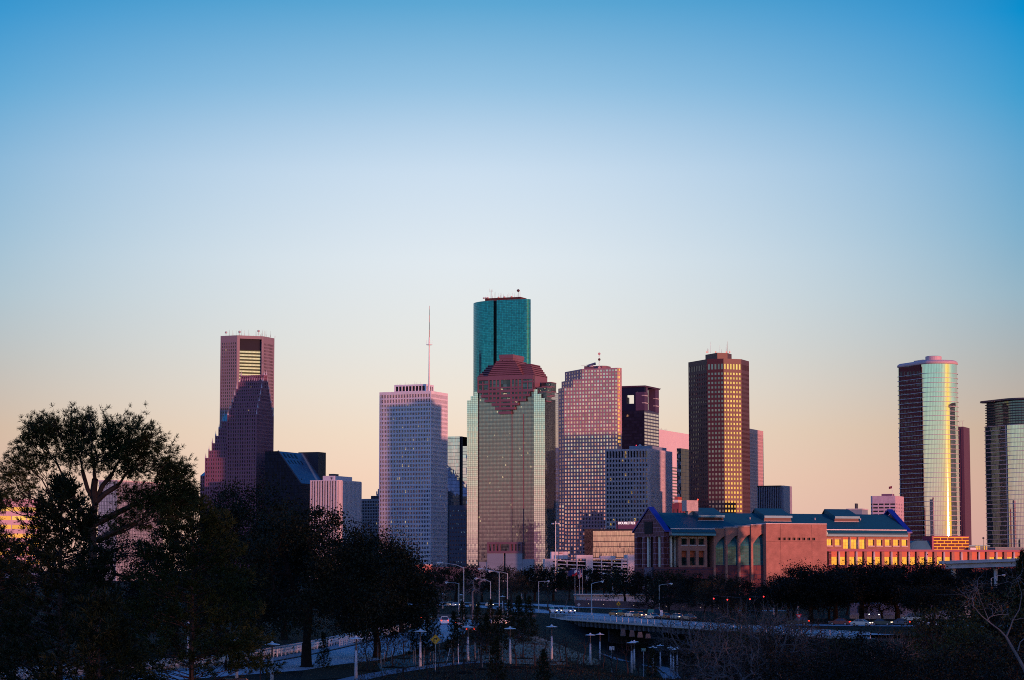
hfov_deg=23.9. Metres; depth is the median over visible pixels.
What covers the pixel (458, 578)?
oak tree
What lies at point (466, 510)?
window
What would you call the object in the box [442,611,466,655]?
young pine
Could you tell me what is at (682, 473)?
office tower
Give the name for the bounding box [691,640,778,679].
bare shrub
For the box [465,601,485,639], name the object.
young pine
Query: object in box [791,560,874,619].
oak tree
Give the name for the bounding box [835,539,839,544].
window
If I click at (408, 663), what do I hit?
seeded lawn
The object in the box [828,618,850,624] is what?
sedan car
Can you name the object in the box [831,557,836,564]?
window
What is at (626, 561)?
parking garage
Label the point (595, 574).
oak tree
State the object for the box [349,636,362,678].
park lamp
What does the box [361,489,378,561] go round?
office block
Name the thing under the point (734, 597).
traffic light
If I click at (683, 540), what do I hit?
window
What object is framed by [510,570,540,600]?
oak tree
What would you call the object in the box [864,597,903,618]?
leafy shrub
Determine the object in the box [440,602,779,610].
road
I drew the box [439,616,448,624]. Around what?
suv car
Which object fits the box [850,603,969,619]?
retaining wall
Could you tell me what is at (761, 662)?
leafy shrub
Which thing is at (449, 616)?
guardrail
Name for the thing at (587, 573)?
oak tree
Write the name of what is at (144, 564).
oak tree
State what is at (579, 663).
sapling tree
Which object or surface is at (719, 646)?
bare shrub
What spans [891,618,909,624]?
sedan car
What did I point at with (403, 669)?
sapling tree
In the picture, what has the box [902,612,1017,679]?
leafy shrub
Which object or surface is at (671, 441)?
office tower
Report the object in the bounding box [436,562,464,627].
street lamp
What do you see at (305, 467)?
office tower
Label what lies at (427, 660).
sapling tree
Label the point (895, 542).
window
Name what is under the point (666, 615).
sedan car
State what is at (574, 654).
dirt bank
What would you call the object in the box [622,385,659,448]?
office tower
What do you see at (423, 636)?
young pine
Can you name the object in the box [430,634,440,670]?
warning sign
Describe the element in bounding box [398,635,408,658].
sapling tree
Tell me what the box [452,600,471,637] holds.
young pine
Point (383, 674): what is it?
path
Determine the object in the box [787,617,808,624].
suv car
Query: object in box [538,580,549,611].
street lamp
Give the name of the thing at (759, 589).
oak tree
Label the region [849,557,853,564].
window
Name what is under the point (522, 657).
sapling tree
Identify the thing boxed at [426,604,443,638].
young pine
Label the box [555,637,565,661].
sapling tree
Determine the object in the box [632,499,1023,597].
brick building
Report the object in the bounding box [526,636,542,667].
sapling tree
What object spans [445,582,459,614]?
street lamp
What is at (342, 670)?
lawn
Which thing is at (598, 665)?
sapling tree
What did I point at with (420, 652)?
park lamp
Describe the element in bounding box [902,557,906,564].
window
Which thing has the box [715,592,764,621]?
leafy shrub
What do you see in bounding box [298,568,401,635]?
oak tree
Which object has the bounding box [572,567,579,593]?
flagpole
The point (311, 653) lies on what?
kerb
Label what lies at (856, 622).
sedan car
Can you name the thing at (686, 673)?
bare shrub
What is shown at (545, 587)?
bare tree
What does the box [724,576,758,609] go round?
oak tree
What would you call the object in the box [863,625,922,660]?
bare shrub
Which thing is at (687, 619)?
leafy shrub
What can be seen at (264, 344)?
window
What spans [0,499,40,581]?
office block
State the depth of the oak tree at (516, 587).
765.19 m
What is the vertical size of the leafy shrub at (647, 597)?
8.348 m
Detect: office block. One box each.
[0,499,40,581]
[98,480,163,580]
[310,474,361,558]
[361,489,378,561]
[449,505,466,566]
[672,503,689,533]
[674,497,681,502]
[757,485,791,513]
[871,494,903,521]
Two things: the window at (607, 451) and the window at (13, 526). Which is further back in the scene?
the window at (607, 451)
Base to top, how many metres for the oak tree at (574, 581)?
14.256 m
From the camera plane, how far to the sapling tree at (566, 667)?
302.46 m
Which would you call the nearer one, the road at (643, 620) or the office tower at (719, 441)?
the road at (643, 620)
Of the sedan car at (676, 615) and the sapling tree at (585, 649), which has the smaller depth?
the sapling tree at (585, 649)
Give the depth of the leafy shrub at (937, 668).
178.55 m
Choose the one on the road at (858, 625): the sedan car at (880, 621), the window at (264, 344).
the sedan car at (880, 621)
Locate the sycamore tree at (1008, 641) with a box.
[935,558,1023,671]
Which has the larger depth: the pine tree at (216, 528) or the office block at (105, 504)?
the office block at (105, 504)
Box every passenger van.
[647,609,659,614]
[901,613,921,620]
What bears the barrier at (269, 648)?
on the ground at (570, 630)
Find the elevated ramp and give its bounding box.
[939,558,1018,585]
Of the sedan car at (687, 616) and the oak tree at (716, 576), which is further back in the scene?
the oak tree at (716, 576)
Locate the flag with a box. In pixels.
[568,569,574,575]
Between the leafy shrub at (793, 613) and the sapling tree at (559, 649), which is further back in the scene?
the leafy shrub at (793, 613)
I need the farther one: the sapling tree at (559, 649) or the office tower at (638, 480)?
the office tower at (638, 480)
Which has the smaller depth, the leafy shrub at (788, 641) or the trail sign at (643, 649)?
the leafy shrub at (788, 641)
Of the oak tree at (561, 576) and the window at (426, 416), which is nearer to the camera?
the oak tree at (561, 576)
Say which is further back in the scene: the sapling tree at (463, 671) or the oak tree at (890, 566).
the oak tree at (890, 566)
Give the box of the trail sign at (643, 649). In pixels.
[641,648,645,676]
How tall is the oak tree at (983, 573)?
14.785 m
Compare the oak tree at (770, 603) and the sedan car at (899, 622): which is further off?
the oak tree at (770, 603)
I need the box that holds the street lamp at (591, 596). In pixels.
[591,581,603,614]
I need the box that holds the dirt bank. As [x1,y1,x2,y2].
[469,634,599,664]
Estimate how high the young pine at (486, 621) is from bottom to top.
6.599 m
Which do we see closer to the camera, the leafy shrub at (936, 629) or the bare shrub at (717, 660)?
the bare shrub at (717, 660)
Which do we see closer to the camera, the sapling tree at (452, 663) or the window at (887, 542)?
the sapling tree at (452, 663)
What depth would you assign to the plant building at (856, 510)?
1698.24 m
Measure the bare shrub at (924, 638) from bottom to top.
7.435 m
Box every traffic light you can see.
[713,595,727,620]
[726,596,741,617]
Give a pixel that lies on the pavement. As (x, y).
(299, 653)
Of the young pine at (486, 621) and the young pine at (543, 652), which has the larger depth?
the young pine at (486, 621)
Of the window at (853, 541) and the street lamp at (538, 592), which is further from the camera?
the window at (853, 541)
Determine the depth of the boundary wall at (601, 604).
757.79 m
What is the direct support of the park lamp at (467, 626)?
on the ground at (570, 630)
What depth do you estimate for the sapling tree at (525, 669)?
232.94 m
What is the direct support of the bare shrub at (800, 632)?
on the ground at (570, 630)
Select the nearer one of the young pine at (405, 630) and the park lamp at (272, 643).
the park lamp at (272, 643)
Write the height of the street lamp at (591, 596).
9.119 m
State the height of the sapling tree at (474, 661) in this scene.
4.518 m
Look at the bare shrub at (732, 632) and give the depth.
248.29 m
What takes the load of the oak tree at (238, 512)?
on the ground at (570, 630)
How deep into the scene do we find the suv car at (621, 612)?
622.84 m
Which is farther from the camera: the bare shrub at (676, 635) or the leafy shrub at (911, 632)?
the leafy shrub at (911, 632)
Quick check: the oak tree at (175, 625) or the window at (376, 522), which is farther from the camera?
the window at (376, 522)
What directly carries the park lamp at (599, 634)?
on the ground at (570, 630)
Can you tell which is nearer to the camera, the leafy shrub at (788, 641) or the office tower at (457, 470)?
the leafy shrub at (788, 641)
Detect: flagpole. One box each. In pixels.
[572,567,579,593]
[578,567,582,593]
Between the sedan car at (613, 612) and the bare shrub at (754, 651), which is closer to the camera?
the bare shrub at (754, 651)
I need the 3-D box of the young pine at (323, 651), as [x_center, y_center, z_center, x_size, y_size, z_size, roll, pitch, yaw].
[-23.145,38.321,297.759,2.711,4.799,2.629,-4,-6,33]
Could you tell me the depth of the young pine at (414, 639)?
342.27 m
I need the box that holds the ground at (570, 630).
[0,571,1023,679]
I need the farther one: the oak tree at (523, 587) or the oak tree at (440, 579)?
the oak tree at (523, 587)
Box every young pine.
[312,632,334,667]
[396,606,415,639]
[404,622,426,654]
[417,616,438,654]
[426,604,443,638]
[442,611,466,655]
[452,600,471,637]
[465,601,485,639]
[473,612,500,654]
[483,599,496,632]
[483,636,508,679]
[490,606,513,652]
[500,599,519,633]
[506,594,533,642]
[517,596,540,640]
[533,648,554,679]
[645,647,661,678]
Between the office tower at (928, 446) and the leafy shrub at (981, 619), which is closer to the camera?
the leafy shrub at (981, 619)
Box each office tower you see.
[200,370,273,569]
[220,330,273,428]
[264,450,325,579]
[379,306,447,566]
[447,436,466,566]
[467,354,558,581]
[473,289,530,395]
[558,353,621,559]
[605,444,672,566]
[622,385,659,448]
[659,428,688,502]
[677,448,688,499]
[688,350,749,512]
[750,429,763,512]
[897,356,960,540]
[958,423,971,544]
[980,398,1023,546]
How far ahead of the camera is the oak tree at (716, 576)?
715.61 m
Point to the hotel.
(618, 542)
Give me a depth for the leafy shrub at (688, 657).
242.48 m
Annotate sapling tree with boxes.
[358,635,377,671]
[379,638,393,660]
[382,632,404,667]
[397,662,410,679]
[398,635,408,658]
[416,648,440,679]
[430,645,445,672]
[442,651,460,677]
[454,635,472,672]
[464,646,485,679]
[470,633,489,669]
[505,630,526,667]
[514,628,531,658]
[518,661,533,679]
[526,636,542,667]
[537,630,553,662]
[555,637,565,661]
[556,632,575,668]
[572,645,585,670]
[574,658,587,679]
[575,635,593,666]
[592,656,605,679]
[599,648,610,672]
[603,643,622,679]
[621,639,638,676]
[641,648,653,676]
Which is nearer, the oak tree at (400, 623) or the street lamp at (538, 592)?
the oak tree at (400, 623)
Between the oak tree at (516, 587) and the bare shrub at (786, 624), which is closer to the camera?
the bare shrub at (786, 624)
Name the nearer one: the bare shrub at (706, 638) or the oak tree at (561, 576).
the bare shrub at (706, 638)
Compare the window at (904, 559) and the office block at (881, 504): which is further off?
the office block at (881, 504)
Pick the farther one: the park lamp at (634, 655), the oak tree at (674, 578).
the oak tree at (674, 578)
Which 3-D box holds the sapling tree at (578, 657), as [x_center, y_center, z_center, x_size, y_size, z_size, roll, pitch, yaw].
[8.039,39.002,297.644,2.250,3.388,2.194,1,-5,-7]
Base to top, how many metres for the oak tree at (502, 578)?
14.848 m
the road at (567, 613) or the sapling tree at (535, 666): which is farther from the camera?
the road at (567, 613)
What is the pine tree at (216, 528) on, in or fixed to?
on the ground at (570, 630)
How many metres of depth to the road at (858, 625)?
524.60 m
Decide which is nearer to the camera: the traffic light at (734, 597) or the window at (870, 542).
the traffic light at (734, 597)
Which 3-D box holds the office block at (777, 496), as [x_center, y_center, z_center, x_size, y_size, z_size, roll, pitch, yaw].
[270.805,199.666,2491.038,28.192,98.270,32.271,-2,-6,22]
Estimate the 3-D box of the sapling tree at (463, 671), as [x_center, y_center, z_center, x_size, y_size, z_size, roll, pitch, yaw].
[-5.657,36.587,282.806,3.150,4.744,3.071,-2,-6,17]
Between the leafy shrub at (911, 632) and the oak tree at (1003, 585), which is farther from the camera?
the oak tree at (1003, 585)
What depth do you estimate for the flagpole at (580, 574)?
895.73 m
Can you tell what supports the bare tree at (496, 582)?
on the ground at (570, 630)
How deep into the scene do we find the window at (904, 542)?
1089.38 m
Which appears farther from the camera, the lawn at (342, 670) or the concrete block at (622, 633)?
the concrete block at (622, 633)
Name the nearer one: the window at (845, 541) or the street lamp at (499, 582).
the street lamp at (499, 582)
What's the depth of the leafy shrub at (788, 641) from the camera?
246.87 m
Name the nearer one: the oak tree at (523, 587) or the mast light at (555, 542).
the oak tree at (523, 587)
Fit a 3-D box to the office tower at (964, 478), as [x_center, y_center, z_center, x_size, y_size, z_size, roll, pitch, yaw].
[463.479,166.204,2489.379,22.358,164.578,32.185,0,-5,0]
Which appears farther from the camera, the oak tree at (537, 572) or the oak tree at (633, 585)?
the oak tree at (537, 572)
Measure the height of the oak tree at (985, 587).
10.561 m
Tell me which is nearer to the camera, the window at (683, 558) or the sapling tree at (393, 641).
the sapling tree at (393, 641)
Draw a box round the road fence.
[339,625,408,646]
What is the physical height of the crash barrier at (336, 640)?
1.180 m
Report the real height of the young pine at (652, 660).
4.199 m
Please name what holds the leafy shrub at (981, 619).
on the ground at (570, 630)
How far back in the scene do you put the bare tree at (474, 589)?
556.73 m
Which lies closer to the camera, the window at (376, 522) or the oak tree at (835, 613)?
the oak tree at (835, 613)
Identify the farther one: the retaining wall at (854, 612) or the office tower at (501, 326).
the office tower at (501, 326)
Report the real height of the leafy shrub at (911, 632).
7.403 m
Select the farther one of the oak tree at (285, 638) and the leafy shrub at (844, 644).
the oak tree at (285, 638)
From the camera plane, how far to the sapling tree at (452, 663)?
269.80 m
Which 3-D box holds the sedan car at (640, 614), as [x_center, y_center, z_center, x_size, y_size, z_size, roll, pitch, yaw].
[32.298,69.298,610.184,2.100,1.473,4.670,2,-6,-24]
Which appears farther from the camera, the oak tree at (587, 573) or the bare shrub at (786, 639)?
the oak tree at (587, 573)
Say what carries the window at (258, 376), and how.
in the office tower at (244, 441)
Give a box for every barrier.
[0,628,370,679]
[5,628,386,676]
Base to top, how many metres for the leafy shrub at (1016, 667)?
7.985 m
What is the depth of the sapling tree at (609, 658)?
257.88 m
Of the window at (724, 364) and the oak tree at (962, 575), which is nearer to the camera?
the oak tree at (962, 575)
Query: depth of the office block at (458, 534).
2615.43 m
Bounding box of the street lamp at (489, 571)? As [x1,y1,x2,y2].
[488,570,507,617]
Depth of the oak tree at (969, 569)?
802.58 m
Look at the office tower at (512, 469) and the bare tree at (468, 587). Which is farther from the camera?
the office tower at (512, 469)
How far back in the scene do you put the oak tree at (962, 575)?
792.71 m
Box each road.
[64,618,478,679]
[408,604,644,617]
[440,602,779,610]
[566,616,892,634]
[777,624,1013,627]
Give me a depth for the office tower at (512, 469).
2496.71 m
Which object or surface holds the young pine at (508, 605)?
on the ground at (570, 630)
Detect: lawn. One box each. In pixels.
[300,659,390,679]
[378,645,487,670]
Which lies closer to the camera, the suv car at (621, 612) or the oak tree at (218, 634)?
the oak tree at (218, 634)
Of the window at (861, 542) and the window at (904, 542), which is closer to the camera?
the window at (861, 542)
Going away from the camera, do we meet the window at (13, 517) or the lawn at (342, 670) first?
the lawn at (342, 670)
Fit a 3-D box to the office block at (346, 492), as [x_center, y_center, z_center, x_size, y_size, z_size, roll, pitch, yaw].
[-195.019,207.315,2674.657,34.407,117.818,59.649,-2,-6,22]
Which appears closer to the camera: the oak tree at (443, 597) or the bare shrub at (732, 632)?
the bare shrub at (732, 632)
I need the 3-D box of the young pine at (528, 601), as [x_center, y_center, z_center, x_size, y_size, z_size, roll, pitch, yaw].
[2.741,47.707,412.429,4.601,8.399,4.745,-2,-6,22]
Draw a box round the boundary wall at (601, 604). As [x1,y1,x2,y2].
[575,600,734,611]
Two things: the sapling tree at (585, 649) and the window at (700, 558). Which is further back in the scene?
the window at (700, 558)
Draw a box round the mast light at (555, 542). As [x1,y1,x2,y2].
[551,521,559,572]
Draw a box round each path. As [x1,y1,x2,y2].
[338,662,504,679]
[601,653,680,679]
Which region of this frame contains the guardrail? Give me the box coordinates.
[437,614,536,618]
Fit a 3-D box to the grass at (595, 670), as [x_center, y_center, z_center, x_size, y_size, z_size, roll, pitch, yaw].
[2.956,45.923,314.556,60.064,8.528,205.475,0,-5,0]
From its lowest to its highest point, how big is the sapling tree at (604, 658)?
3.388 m
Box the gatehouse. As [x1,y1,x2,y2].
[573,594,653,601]
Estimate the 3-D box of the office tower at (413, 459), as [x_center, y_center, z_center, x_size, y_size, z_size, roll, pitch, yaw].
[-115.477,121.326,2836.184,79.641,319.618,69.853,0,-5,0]
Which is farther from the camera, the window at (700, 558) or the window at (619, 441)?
the window at (619, 441)
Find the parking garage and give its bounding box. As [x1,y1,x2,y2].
[543,548,633,588]
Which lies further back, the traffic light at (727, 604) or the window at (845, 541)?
the window at (845, 541)
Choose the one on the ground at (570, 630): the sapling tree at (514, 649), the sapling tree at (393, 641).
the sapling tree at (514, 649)
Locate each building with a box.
[415,564,480,588]
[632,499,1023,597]
[848,503,867,542]
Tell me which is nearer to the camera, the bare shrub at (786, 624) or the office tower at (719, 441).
the bare shrub at (786, 624)
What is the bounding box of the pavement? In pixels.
[23,632,389,679]
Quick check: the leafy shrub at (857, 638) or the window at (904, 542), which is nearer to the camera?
the leafy shrub at (857, 638)
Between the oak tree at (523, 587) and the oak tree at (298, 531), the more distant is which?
the oak tree at (523, 587)
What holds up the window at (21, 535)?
in the office block at (9, 517)
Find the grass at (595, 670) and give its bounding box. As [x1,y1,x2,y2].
[354,639,696,679]
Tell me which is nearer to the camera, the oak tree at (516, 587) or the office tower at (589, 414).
the oak tree at (516, 587)
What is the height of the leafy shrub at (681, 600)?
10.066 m
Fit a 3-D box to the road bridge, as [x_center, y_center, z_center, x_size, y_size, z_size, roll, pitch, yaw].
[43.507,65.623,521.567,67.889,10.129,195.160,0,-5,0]
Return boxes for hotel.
[584,521,637,559]
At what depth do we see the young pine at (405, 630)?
416.79 m
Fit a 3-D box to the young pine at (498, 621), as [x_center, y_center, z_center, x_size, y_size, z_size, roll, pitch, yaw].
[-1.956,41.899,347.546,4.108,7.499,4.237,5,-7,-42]
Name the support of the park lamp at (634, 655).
on the ground at (570, 630)
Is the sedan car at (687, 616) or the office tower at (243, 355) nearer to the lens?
the sedan car at (687, 616)
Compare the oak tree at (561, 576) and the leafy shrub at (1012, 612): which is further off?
the oak tree at (561, 576)
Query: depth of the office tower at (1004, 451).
2238.28 m
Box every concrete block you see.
[620,629,625,635]
[629,630,634,636]
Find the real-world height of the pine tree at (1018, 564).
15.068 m
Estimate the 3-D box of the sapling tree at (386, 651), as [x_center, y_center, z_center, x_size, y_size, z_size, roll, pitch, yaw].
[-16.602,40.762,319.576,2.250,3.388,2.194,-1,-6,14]
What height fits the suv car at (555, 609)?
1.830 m
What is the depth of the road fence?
391.66 m
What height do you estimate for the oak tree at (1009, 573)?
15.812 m
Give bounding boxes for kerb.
[168,632,399,670]
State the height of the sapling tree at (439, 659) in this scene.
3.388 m
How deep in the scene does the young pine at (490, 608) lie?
457.08 m
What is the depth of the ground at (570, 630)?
529.43 m
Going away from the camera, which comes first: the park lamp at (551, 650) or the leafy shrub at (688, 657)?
the leafy shrub at (688, 657)
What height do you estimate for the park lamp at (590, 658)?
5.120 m
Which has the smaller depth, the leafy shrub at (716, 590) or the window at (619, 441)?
the leafy shrub at (716, 590)
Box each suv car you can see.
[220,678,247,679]
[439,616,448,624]
[550,607,561,612]
[563,607,575,612]
[617,610,629,616]
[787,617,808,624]
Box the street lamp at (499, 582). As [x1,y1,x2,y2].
[478,568,499,608]
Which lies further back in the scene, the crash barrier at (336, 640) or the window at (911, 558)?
the window at (911, 558)
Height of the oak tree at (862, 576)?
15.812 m
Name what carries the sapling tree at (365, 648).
on the lawn at (342, 670)
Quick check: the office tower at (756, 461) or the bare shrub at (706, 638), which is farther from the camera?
the office tower at (756, 461)
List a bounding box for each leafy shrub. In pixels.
[624,588,674,611]
[644,581,694,612]
[655,647,676,663]
[669,635,750,679]
[671,611,701,621]
[683,591,720,613]
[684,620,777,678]
[695,581,748,614]
[695,637,810,679]
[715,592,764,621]
[734,624,831,678]
[772,603,818,616]
[784,619,898,679]
[800,632,867,678]
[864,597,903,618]
[879,635,1020,679]
[894,597,1005,679]
[898,612,964,665]
[899,583,1023,679]
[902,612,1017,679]
[921,620,1023,679]
[937,582,1023,678]
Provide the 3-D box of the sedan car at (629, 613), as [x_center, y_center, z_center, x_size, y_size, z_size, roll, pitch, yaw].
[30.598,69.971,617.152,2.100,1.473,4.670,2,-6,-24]
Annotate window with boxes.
[0,516,10,519]
[12,516,25,519]
[12,525,25,528]
[12,534,25,537]
[201,376,262,566]
[221,344,272,428]
[363,522,378,538]
[380,416,429,561]
[450,510,466,566]
[559,369,616,559]
[559,369,620,504]
[607,451,647,528]
[681,538,685,544]
[682,557,685,564]
[689,364,749,511]
[690,557,693,564]
[699,557,702,564]
[724,364,741,511]
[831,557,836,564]
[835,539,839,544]
[840,557,844,564]
[843,539,848,548]
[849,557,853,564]
[851,539,856,548]
[859,540,864,548]
[867,557,871,564]
[868,540,872,545]
[875,557,879,564]
[885,540,889,545]
[893,540,897,545]
[902,540,906,545]
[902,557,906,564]
[910,557,914,564]
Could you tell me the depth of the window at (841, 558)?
1077.74 m
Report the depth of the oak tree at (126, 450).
213.71 m
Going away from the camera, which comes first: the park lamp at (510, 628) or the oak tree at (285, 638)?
the park lamp at (510, 628)
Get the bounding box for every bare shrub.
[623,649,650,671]
[647,601,735,679]
[662,655,727,679]
[667,622,753,679]
[679,616,738,679]
[689,617,778,676]
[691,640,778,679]
[694,609,783,668]
[702,589,808,679]
[714,623,823,679]
[725,600,833,670]
[743,604,824,674]
[761,608,843,676]
[789,630,862,679]
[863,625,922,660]
[878,617,955,677]
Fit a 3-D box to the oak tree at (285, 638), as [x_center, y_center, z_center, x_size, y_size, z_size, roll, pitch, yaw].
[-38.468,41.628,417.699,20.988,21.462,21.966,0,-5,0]
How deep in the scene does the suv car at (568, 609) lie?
671.25 m
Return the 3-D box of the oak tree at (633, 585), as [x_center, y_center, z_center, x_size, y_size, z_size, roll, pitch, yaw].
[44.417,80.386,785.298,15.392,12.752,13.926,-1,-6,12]
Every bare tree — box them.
[461,575,484,614]
[464,574,479,621]
[488,563,519,611]
[539,581,555,610]
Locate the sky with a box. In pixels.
[0,0,1023,570]
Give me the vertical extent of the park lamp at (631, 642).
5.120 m
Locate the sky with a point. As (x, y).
(826, 196)
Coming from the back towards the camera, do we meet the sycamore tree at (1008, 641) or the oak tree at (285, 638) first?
the oak tree at (285, 638)
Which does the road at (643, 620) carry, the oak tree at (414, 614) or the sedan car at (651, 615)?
the sedan car at (651, 615)
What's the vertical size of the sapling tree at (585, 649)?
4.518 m
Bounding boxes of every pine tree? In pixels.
[0,469,153,679]
[0,517,55,679]
[106,487,287,679]
[1003,548,1023,644]
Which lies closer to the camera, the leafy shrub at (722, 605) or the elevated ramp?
the leafy shrub at (722, 605)
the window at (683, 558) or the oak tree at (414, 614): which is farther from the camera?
the window at (683, 558)
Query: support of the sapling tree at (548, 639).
on the ground at (570, 630)
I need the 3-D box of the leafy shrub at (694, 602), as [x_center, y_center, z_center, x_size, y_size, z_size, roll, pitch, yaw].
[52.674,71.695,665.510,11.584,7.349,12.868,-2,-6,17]
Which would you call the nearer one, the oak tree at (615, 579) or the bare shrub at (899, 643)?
the bare shrub at (899, 643)
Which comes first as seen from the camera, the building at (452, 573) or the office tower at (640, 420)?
the building at (452, 573)
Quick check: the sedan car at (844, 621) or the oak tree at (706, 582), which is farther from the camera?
the oak tree at (706, 582)
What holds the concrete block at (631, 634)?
on the ground at (570, 630)
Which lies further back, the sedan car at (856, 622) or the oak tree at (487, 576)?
the oak tree at (487, 576)
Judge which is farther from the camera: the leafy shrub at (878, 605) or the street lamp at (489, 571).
the street lamp at (489, 571)
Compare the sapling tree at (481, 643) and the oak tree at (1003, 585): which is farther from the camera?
the oak tree at (1003, 585)
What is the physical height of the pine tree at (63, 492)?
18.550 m
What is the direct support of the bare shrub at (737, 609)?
on the ground at (570, 630)
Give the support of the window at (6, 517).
in the office block at (9, 517)
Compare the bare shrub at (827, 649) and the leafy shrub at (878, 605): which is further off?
the leafy shrub at (878, 605)
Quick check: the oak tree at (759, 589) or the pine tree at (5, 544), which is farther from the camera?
the oak tree at (759, 589)
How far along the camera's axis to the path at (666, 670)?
477.13 m
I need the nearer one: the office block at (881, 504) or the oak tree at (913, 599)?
the oak tree at (913, 599)
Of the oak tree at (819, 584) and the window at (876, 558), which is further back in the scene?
the window at (876, 558)
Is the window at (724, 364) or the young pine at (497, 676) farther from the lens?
the window at (724, 364)
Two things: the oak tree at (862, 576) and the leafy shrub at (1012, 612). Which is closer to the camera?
the leafy shrub at (1012, 612)
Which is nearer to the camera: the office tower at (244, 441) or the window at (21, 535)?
the window at (21, 535)
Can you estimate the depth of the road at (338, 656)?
332.75 m
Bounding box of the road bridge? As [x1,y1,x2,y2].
[550,613,898,659]
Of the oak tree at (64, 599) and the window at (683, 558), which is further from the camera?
the window at (683, 558)
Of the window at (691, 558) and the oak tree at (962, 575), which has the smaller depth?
the oak tree at (962, 575)
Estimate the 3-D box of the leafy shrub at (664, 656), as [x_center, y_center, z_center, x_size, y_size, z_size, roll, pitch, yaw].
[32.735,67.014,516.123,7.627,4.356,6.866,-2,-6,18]
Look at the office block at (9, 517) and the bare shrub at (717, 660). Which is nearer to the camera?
the bare shrub at (717, 660)
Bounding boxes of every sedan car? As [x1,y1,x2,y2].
[609,610,621,615]
[625,611,637,616]
[633,612,646,617]
[645,613,659,618]
[658,613,670,618]
[670,613,681,619]
[683,614,696,619]
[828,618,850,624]
[850,619,872,625]
[870,619,892,625]
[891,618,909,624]
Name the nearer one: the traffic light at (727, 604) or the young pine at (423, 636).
the young pine at (423, 636)
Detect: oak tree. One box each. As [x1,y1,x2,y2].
[0,400,206,669]
[0,524,99,657]
[45,525,175,651]
[117,513,231,646]
[165,472,319,651]
[198,487,413,666]
[210,626,239,670]
[236,537,322,639]
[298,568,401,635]
[311,521,453,657]
[380,556,447,631]
[420,564,455,595]
[429,586,452,611]
[434,562,478,601]
[461,564,503,602]
[481,564,521,599]
[491,569,535,606]
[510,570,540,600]
[515,563,556,601]
[536,562,576,600]
[555,567,587,599]
[571,564,606,593]
[583,565,619,593]
[599,566,645,600]
[624,569,665,601]
[648,568,693,600]
[689,579,730,612]
[694,572,736,603]
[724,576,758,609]
[750,576,821,617]
[753,557,863,621]
[753,582,770,611]
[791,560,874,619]
[816,556,912,618]
[852,554,925,619]
[867,554,976,613]
[893,579,975,624]
[930,564,977,583]
[945,567,987,581]
[960,576,1009,613]
[962,567,1014,582]
[974,573,1022,622]
[976,567,1020,587]
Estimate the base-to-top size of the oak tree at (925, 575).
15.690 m
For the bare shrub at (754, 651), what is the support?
on the ground at (570, 630)
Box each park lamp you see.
[265,641,279,679]
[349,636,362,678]
[414,629,426,667]
[464,625,471,660]
[504,626,515,663]
[547,624,556,659]
[587,633,592,664]
[595,633,603,659]
[627,641,635,672]
[633,640,637,669]
[668,647,672,672]
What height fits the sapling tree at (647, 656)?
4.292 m
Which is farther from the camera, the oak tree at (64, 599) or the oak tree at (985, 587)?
the oak tree at (985, 587)
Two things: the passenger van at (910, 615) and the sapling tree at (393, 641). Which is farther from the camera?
the passenger van at (910, 615)
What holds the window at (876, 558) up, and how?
in the brick building at (759, 543)
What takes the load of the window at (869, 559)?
in the brick building at (759, 543)

